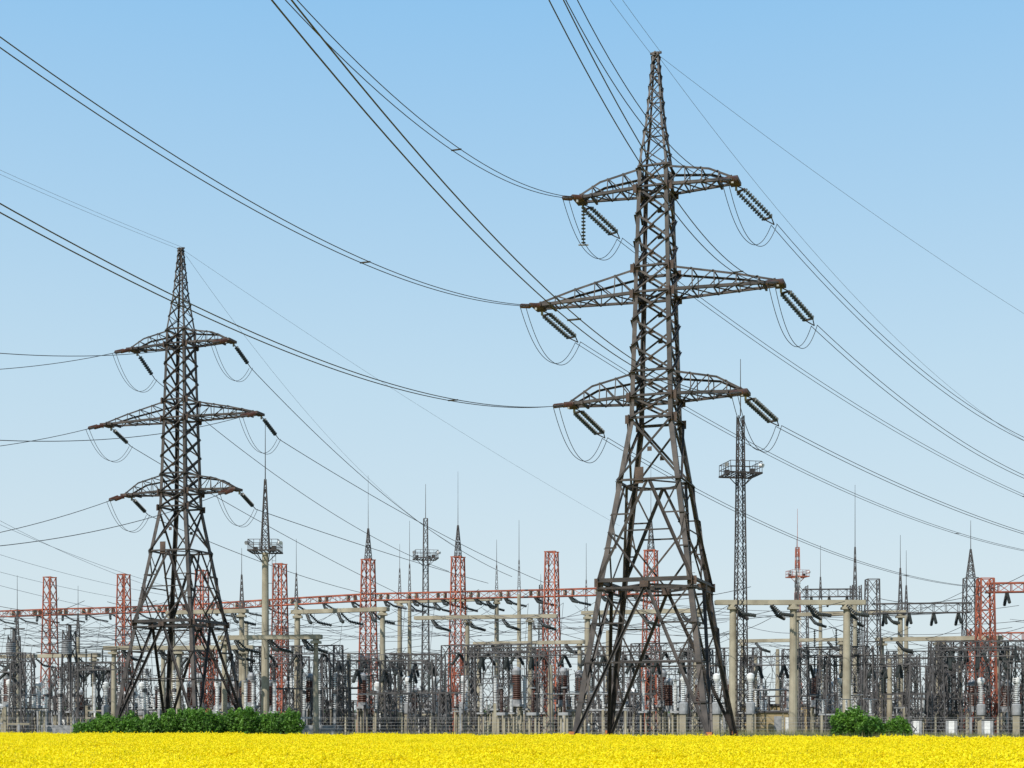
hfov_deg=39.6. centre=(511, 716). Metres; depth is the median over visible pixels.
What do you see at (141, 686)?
voltage transformer
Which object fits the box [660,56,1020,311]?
ground wire
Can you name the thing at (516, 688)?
instrument transformer
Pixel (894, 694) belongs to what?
line disconnector
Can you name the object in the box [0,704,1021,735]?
equipment foundation posts
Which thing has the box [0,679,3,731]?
coupling capacitor
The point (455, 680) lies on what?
lattice support column
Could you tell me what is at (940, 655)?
steel lattice gantry
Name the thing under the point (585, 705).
disconnector switch
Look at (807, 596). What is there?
steel lattice gantry
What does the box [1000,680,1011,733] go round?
instrument transformer
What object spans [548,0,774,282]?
power line conductor
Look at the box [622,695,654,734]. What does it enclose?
busbar support
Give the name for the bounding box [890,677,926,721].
line disconnector
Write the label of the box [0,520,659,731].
red lattice gantry
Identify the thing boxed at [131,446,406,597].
power line conductor
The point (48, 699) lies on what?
line disconnector
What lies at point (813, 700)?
instrument transformer
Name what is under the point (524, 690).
coupling capacitor
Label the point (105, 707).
voltage transformer
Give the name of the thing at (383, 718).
surge arrester
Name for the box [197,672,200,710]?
coupling capacitor
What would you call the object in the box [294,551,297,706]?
lightning rod post
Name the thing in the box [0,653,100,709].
concrete gantry
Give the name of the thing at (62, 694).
line disconnector
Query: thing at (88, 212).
ground wire
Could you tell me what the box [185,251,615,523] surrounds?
ground wire
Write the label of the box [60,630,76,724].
lattice support column
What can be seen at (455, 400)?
power line conductor
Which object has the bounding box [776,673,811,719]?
line disconnector
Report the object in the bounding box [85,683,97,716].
line disconnector
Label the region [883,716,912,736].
shrub
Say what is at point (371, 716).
line disconnector
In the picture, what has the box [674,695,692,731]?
disconnector switch
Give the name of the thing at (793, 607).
concrete gantry
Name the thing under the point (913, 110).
sky
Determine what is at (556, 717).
lattice support column
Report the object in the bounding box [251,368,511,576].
power line conductor
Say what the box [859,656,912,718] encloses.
busbar portal
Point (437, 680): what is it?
voltage transformer
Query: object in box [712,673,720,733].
voltage transformer
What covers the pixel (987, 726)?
control cabinet
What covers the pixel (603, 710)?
busbar support
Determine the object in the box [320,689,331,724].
line disconnector
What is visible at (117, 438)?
power line conductor
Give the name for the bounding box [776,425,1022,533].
power line conductor
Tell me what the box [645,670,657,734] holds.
instrument transformer
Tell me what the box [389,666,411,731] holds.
line disconnector
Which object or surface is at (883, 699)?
line disconnector
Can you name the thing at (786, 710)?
busbar support
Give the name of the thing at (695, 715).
instrument transformer
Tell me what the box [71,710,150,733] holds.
shrub
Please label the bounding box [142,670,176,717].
circuit breaker
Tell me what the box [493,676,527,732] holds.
line disconnector
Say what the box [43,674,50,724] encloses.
coupling capacitor
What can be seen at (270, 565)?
power line conductor
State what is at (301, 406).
ground wire
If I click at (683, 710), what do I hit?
voltage transformer
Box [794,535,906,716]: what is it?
concrete gantry
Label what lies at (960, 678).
busbar portal
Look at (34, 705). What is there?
disconnector switch
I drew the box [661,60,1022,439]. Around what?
ground wire
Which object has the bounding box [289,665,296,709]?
coupling capacitor
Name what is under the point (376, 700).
busbar support
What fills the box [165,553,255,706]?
concrete gantry
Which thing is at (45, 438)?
power line conductor
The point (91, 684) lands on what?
busbar portal
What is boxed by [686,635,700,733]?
lattice support column
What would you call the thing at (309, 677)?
instrument transformer
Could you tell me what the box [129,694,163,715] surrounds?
disconnector switch
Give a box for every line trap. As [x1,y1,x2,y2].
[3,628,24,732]
[58,624,80,724]
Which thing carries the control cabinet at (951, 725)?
on the ground
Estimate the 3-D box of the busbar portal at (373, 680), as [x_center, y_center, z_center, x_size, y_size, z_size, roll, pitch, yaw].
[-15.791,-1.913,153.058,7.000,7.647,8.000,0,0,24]
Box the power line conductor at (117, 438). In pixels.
[0,417,239,441]
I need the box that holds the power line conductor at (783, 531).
[603,437,987,587]
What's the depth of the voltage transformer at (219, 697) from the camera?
147.77 m
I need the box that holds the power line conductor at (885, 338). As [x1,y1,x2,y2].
[772,224,1023,440]
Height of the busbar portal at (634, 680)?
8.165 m
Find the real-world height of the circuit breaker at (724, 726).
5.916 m
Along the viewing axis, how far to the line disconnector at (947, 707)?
139.71 m
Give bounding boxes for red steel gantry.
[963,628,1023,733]
[972,577,1023,734]
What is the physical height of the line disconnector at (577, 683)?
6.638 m
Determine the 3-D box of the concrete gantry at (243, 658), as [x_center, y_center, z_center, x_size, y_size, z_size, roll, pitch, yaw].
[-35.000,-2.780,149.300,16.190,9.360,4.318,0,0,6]
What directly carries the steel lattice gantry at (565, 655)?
on the ground
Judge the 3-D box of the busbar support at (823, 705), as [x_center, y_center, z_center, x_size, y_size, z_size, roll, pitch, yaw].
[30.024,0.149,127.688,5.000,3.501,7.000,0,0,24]
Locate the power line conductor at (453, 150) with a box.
[285,0,568,197]
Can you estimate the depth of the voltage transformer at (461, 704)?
146.21 m
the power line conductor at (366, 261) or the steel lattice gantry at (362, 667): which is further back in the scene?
the steel lattice gantry at (362, 667)
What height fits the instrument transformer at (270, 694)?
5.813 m
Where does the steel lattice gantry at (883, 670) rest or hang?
on the ground
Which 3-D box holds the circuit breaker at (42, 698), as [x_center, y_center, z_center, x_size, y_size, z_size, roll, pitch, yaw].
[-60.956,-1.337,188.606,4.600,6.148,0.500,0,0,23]
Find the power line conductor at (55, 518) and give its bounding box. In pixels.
[0,501,108,532]
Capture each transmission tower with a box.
[86,247,280,719]
[520,51,816,735]
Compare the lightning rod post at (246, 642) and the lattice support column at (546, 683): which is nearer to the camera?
the lattice support column at (546, 683)
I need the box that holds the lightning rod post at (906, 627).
[904,568,908,696]
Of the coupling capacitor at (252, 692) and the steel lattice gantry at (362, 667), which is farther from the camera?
the steel lattice gantry at (362, 667)
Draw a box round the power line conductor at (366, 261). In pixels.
[0,36,523,305]
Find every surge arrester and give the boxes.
[29,686,34,731]
[150,688,158,713]
[380,691,388,732]
[409,690,417,733]
[437,690,448,731]
[496,687,507,733]
[526,687,538,733]
[558,687,570,734]
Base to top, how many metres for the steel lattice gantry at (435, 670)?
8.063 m
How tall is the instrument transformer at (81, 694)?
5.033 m
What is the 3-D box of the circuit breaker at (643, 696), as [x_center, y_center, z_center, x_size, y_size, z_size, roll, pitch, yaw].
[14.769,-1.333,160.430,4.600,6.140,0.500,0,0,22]
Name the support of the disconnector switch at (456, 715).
on the ground
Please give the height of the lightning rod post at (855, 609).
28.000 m
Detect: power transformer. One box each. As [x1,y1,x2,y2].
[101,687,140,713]
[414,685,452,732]
[596,683,648,733]
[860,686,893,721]
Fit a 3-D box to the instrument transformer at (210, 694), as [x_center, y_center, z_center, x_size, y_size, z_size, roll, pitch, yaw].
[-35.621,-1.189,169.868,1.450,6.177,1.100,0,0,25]
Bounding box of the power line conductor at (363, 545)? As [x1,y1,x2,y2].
[256,509,485,582]
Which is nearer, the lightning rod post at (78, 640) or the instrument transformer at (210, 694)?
the instrument transformer at (210, 694)
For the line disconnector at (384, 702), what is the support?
on the ground
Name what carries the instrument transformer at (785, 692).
on the ground
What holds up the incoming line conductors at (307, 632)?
attached to the red lattice gantry at (445, 602)
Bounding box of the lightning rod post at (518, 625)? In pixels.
[517,560,521,712]
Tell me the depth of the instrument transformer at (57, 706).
166.23 m
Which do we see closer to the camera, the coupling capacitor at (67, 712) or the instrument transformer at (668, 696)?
the instrument transformer at (668, 696)
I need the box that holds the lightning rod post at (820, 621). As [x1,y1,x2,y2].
[818,545,822,694]
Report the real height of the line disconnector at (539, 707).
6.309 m
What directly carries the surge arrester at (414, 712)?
on the ground
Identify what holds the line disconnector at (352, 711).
on the ground
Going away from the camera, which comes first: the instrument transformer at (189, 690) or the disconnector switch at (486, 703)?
the disconnector switch at (486, 703)
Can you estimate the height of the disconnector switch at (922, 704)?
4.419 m
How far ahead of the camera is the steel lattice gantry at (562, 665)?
184.50 m
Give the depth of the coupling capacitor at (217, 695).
134.77 m
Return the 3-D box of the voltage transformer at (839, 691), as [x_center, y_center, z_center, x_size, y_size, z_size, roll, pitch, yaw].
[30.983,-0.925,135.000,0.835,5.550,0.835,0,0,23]
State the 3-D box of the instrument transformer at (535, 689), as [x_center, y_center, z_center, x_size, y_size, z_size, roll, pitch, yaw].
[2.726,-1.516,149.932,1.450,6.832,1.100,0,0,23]
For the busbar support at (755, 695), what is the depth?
139.33 m
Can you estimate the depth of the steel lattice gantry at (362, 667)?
159.39 m
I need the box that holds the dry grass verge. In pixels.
[5,727,1023,737]
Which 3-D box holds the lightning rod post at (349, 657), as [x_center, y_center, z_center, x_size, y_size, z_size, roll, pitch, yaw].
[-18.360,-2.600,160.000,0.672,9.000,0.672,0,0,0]
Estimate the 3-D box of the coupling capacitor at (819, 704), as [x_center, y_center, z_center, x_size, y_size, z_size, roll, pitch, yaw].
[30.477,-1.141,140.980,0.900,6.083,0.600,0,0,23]
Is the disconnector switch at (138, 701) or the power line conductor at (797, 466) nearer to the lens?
the power line conductor at (797, 466)
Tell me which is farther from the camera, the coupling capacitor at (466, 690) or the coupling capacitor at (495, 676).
the coupling capacitor at (466, 690)
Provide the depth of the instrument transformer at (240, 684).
151.65 m
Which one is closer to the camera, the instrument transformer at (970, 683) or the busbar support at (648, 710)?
the instrument transformer at (970, 683)
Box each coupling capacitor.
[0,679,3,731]
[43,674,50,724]
[65,682,74,724]
[89,673,99,716]
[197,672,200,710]
[214,672,222,712]
[242,671,248,708]
[250,680,258,711]
[269,671,279,712]
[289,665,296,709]
[342,675,348,732]
[461,666,471,733]
[476,675,486,734]
[490,665,499,732]
[508,675,516,733]
[519,665,529,734]
[538,674,545,733]
[638,671,648,735]
[670,670,678,734]
[759,679,763,695]
[785,683,788,710]
[814,683,822,729]
[851,674,853,707]
[892,681,900,717]
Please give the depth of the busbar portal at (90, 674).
187.53 m
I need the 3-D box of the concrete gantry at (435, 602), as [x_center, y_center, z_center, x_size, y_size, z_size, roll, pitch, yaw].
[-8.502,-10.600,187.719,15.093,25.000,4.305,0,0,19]
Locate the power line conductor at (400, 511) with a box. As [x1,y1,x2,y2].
[279,439,543,582]
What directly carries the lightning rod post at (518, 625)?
on the ground
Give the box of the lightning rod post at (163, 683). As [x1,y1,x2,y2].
[161,650,165,706]
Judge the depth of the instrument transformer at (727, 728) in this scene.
136.92 m
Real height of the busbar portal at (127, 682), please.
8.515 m
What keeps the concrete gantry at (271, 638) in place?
on the ground
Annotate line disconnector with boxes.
[26,685,43,727]
[40,683,54,720]
[51,679,75,709]
[82,682,91,716]
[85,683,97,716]
[97,678,116,713]
[272,660,306,712]
[299,659,335,724]
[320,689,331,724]
[328,659,362,734]
[345,683,358,731]
[361,666,376,732]
[366,667,402,733]
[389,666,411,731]
[395,666,433,733]
[408,666,439,733]
[425,666,464,733]
[442,685,459,727]
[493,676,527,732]
[521,674,556,733]
[553,674,581,717]
[559,669,597,733]
[591,669,624,727]
[619,669,656,734]
[654,684,680,733]
[753,673,784,710]
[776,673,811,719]
[809,673,842,729]
[821,669,856,701]
[853,675,886,706]
[858,678,897,721]
[877,668,921,718]
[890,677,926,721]
[912,668,954,734]
[922,676,965,718]
[944,668,988,733]
[1000,667,1023,703]
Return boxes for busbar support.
[351,694,426,732]
[392,696,437,733]
[474,696,506,732]
[534,693,607,733]
[568,691,637,733]
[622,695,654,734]
[718,689,788,734]
[763,703,803,729]
[802,694,869,733]
[815,698,876,732]
[913,698,983,718]
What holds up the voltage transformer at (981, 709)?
on the ground
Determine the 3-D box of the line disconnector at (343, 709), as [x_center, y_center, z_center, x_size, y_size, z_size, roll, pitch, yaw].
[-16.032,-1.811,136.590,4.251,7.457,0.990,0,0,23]
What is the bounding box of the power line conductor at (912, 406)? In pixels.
[812,325,1022,477]
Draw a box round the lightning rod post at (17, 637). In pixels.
[15,590,19,722]
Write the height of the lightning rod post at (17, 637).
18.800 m
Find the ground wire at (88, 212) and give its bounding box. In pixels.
[0,174,177,248]
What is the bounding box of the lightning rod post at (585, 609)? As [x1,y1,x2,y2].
[584,576,587,704]
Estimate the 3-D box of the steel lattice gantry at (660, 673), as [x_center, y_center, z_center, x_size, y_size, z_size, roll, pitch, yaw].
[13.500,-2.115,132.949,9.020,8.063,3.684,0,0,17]
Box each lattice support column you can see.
[6,636,22,730]
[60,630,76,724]
[188,622,201,681]
[204,650,219,710]
[275,626,287,713]
[311,657,328,724]
[449,654,463,732]
[465,644,481,733]
[497,643,513,733]
[533,649,547,731]
[555,668,569,731]
[644,640,656,731]
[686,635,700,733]
[701,649,714,717]
[820,650,831,710]
[934,642,947,718]
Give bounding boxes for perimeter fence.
[0,714,1023,736]
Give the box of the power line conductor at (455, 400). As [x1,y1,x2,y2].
[0,203,554,407]
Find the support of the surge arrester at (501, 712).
on the ground
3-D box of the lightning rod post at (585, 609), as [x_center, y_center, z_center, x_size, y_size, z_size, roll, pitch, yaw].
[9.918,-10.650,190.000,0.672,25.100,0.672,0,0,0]
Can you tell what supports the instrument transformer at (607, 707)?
on the ground
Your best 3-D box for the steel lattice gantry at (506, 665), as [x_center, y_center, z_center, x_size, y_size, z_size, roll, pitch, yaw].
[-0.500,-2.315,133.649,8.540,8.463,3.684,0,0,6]
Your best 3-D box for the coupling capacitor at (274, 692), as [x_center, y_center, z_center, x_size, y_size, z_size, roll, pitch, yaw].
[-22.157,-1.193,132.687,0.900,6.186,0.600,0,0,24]
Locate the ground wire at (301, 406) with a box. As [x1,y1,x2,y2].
[184,253,456,546]
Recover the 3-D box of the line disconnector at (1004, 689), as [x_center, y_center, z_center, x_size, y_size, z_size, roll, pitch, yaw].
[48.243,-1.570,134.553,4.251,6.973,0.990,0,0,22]
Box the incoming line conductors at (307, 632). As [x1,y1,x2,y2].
[0,521,973,645]
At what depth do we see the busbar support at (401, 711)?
153.30 m
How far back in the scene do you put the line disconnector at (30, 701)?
176.87 m
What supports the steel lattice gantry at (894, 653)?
on the ground
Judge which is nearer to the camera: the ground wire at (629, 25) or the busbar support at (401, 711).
the ground wire at (629, 25)
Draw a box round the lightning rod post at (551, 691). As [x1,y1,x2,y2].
[547,665,553,733]
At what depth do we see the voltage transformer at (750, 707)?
128.62 m
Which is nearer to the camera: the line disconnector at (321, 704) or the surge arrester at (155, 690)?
the line disconnector at (321, 704)
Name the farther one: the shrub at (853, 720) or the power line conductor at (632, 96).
the shrub at (853, 720)
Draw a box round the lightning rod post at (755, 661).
[753,657,757,710]
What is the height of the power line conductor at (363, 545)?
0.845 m
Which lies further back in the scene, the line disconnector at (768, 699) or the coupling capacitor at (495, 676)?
the line disconnector at (768, 699)
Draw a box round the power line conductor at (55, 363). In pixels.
[0,353,112,369]
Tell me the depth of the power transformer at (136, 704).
174.40 m
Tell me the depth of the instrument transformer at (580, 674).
149.64 m
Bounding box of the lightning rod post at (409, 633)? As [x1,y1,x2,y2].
[407,521,411,675]
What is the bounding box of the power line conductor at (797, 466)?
[576,342,1022,550]
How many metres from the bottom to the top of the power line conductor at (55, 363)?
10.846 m
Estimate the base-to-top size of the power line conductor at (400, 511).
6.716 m
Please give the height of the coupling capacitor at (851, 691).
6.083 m
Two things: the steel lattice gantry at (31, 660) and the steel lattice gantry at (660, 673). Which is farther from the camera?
the steel lattice gantry at (31, 660)
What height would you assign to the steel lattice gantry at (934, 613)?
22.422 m
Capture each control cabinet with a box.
[594,720,598,733]
[910,719,923,735]
[945,719,958,735]
[981,719,994,737]
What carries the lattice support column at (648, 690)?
on the ground
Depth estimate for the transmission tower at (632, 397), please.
83.48 m
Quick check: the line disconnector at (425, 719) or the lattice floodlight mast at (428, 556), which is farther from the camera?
the lattice floodlight mast at (428, 556)
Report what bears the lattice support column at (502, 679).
on the ground
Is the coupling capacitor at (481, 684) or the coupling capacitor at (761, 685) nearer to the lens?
the coupling capacitor at (481, 684)
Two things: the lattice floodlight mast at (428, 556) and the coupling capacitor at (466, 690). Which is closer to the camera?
the coupling capacitor at (466, 690)
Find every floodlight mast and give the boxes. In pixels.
[244,425,282,713]
[412,484,440,701]
[532,585,551,705]
[719,359,763,733]
[785,509,810,703]
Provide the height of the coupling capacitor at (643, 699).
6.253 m
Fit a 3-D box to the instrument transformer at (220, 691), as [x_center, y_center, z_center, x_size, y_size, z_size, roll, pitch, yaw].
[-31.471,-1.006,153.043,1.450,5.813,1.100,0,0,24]
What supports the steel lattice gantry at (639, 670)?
on the ground
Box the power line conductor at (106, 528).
[0,495,216,545]
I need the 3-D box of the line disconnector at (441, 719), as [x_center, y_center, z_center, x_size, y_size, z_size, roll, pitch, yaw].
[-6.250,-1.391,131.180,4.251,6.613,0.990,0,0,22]
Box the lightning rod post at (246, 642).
[244,623,248,677]
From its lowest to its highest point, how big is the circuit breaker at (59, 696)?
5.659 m
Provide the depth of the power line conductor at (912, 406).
91.03 m
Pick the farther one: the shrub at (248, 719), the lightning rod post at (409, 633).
the lightning rod post at (409, 633)
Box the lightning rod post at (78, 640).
[76,613,79,705]
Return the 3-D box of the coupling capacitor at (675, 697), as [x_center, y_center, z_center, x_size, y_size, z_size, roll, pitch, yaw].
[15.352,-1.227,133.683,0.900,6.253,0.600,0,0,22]
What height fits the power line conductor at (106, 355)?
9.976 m
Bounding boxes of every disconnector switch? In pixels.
[10,694,48,732]
[116,695,139,707]
[124,697,156,714]
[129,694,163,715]
[452,694,487,733]
[472,700,505,733]
[583,699,616,733]
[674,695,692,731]
[738,698,766,713]
[910,696,923,709]
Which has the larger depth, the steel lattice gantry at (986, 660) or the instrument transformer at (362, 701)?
the instrument transformer at (362, 701)
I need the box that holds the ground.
[0,718,1012,736]
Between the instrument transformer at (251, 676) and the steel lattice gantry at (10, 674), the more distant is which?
the instrument transformer at (251, 676)
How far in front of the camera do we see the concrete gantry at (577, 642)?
169.12 m
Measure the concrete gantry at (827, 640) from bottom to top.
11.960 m
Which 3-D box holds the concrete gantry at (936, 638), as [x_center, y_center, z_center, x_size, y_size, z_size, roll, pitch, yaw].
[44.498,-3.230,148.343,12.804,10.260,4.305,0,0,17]
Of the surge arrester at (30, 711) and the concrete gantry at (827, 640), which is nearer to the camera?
the surge arrester at (30, 711)
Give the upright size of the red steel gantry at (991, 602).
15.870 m
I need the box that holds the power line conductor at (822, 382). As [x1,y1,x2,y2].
[617,238,1023,496]
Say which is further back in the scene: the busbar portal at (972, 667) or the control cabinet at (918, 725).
the busbar portal at (972, 667)
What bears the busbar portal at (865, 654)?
on the ground
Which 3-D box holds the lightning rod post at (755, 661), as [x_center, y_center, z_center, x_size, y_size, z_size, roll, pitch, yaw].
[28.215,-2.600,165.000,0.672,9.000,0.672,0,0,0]
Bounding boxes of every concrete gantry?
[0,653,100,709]
[103,645,255,716]
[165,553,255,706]
[217,634,327,733]
[291,607,394,731]
[394,541,504,713]
[414,614,557,732]
[473,640,584,706]
[581,608,702,734]
[714,600,869,733]
[738,638,842,703]
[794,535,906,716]
[875,635,1003,731]
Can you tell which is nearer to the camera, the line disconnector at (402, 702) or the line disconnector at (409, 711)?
the line disconnector at (409, 711)
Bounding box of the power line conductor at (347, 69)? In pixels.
[271,0,734,394]
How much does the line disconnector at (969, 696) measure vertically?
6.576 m
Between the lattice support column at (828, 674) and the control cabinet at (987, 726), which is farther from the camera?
the lattice support column at (828, 674)
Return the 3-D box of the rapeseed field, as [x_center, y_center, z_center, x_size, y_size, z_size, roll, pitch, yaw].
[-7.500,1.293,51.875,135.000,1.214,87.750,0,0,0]
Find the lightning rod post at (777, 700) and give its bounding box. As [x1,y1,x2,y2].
[775,649,779,703]
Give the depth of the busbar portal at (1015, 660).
130.83 m
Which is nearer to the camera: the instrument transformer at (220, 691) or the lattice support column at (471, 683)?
the lattice support column at (471, 683)
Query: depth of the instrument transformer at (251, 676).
145.66 m
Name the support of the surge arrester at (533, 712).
on the ground
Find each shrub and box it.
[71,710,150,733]
[141,706,225,733]
[215,706,305,734]
[828,704,885,737]
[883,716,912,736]
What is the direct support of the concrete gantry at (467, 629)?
on the ground
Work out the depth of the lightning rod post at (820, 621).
189.83 m
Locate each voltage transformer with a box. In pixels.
[5,679,12,731]
[34,682,42,730]
[101,682,109,715]
[138,682,143,718]
[214,682,220,715]
[374,682,378,732]
[404,676,410,732]
[431,676,438,732]
[459,676,466,732]
[679,674,687,735]
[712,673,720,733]
[746,673,754,732]
[836,678,841,711]
[976,677,985,735]
[1012,677,1020,735]
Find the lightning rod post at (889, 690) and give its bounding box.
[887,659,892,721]
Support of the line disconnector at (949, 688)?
on the ground
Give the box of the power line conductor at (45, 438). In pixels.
[1,429,86,445]
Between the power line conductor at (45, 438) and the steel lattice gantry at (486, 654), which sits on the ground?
the steel lattice gantry at (486, 654)
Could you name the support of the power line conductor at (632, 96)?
attached to the transmission tower at (632, 397)
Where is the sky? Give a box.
[0,0,1023,709]
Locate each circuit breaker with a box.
[41,678,75,733]
[41,684,63,724]
[117,676,149,714]
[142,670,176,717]
[302,673,341,734]
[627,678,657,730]
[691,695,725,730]
[1007,686,1013,733]
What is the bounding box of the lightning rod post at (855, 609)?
[852,547,857,704]
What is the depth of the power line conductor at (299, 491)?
145.91 m
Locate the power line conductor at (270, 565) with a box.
[151,516,378,596]
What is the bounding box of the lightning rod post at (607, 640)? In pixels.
[605,630,608,697]
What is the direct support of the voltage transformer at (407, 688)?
on the ground
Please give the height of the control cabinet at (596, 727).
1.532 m
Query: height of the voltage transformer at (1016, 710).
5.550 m
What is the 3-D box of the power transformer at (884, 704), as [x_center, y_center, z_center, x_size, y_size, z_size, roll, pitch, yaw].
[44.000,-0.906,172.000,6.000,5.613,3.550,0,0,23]
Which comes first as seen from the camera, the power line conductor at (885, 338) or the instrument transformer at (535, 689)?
the power line conductor at (885, 338)
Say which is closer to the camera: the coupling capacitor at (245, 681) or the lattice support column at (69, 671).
the coupling capacitor at (245, 681)
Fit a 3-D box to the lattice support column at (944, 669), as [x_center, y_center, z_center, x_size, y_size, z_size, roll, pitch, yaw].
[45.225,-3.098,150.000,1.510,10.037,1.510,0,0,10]
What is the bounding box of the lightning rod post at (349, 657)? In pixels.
[347,654,351,713]
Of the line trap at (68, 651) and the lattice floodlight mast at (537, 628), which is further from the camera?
the lattice floodlight mast at (537, 628)
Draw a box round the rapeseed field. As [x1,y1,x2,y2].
[0,730,1023,767]
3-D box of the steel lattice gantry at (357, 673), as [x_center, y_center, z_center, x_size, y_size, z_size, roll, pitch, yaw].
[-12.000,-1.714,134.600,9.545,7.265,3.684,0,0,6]
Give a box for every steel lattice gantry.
[0,652,36,732]
[0,662,26,732]
[61,661,122,724]
[175,650,238,711]
[230,656,309,704]
[250,645,344,724]
[320,653,409,733]
[335,660,434,734]
[362,653,442,700]
[383,654,446,732]
[439,643,536,734]
[462,647,550,733]
[470,650,550,727]
[525,646,605,733]
[546,650,624,720]
[586,645,662,734]
[612,650,703,734]
[628,642,693,733]
[678,647,762,723]
[738,655,831,734]
[780,649,861,710]
[796,585,862,703]
[823,654,922,732]
[862,524,979,734]
[862,657,960,735]
[884,651,985,720]
[925,640,1023,735]
[927,646,1023,734]
[942,640,1023,733]
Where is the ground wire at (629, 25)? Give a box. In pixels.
[610,0,650,53]
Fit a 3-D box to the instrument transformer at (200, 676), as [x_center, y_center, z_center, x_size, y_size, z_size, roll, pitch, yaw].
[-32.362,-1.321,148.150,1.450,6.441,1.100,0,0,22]
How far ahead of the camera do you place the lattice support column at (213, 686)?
149.69 m
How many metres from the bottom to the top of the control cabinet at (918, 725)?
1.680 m
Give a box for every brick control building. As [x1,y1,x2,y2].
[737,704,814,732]
[755,711,788,734]
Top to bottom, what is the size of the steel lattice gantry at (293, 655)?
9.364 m
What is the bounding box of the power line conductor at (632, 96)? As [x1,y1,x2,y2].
[565,0,727,180]
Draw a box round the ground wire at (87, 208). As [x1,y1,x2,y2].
[1,170,180,246]
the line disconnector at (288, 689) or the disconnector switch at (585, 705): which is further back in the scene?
the disconnector switch at (585, 705)
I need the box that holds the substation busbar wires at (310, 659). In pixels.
[0,575,1023,695]
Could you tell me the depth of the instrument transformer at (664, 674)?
147.73 m
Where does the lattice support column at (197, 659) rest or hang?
on the ground
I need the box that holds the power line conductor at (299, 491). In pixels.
[157,381,448,571]
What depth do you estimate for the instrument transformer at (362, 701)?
148.15 m
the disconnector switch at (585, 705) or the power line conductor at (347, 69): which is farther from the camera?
the disconnector switch at (585, 705)
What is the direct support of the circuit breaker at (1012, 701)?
on the ground
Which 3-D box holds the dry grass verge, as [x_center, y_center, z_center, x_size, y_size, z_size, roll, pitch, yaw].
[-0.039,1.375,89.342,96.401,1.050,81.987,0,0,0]
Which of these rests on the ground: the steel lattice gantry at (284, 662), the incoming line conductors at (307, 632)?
the steel lattice gantry at (284, 662)
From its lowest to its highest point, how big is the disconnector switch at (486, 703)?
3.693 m
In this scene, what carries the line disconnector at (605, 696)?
on the ground
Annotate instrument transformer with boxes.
[0,673,15,732]
[51,690,63,723]
[75,690,86,722]
[185,682,191,709]
[192,673,207,711]
[209,682,213,709]
[212,681,221,711]
[219,674,232,713]
[231,681,235,713]
[239,680,247,698]
[247,673,258,710]
[269,680,272,710]
[284,681,294,711]
[305,673,312,724]
[329,673,341,724]
[355,673,369,732]
[509,667,524,733]
[530,670,542,733]
[556,667,571,733]
[574,670,584,724]
[604,671,617,733]
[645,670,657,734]
[656,669,670,734]
[663,678,673,735]
[693,679,699,735]
[725,678,739,731]
[757,686,768,709]
[783,686,786,709]
[810,668,823,730]
[966,680,976,734]
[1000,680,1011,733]
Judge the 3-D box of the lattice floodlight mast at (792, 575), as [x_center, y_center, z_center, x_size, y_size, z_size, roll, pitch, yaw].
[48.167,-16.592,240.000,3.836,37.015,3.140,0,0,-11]
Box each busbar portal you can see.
[36,652,111,724]
[59,646,139,723]
[74,655,116,706]
[101,655,160,710]
[336,662,394,731]
[470,667,509,729]
[618,665,655,714]
[657,656,712,719]
[798,626,874,734]
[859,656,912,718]
[924,649,996,735]
[946,645,1004,731]
[998,644,1023,734]
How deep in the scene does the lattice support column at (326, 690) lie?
144.84 m
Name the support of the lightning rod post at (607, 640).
on the ground
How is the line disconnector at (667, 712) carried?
on the ground
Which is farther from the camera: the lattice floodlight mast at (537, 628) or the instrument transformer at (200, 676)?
the lattice floodlight mast at (537, 628)
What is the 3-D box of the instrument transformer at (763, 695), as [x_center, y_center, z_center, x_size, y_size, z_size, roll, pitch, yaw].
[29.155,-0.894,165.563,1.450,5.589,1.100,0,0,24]
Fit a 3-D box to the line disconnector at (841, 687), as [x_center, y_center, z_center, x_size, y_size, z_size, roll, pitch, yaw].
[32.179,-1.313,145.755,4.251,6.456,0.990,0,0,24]
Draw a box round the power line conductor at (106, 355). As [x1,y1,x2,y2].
[0,343,210,355]
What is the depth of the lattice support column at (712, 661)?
149.91 m
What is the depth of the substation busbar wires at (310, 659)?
158.34 m
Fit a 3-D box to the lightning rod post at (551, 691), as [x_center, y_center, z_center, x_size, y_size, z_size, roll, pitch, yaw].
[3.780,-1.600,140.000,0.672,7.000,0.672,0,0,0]
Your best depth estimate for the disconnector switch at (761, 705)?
134.63 m
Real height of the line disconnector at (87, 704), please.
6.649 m
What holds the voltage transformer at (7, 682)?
on the ground
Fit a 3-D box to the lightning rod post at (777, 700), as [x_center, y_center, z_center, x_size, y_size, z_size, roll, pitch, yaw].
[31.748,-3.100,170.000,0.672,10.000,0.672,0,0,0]
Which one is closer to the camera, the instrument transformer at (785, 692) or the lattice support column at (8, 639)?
the lattice support column at (8, 639)
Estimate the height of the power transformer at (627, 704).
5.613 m
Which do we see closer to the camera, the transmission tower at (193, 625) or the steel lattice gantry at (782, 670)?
the transmission tower at (193, 625)
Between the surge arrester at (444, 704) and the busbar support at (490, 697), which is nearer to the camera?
the surge arrester at (444, 704)

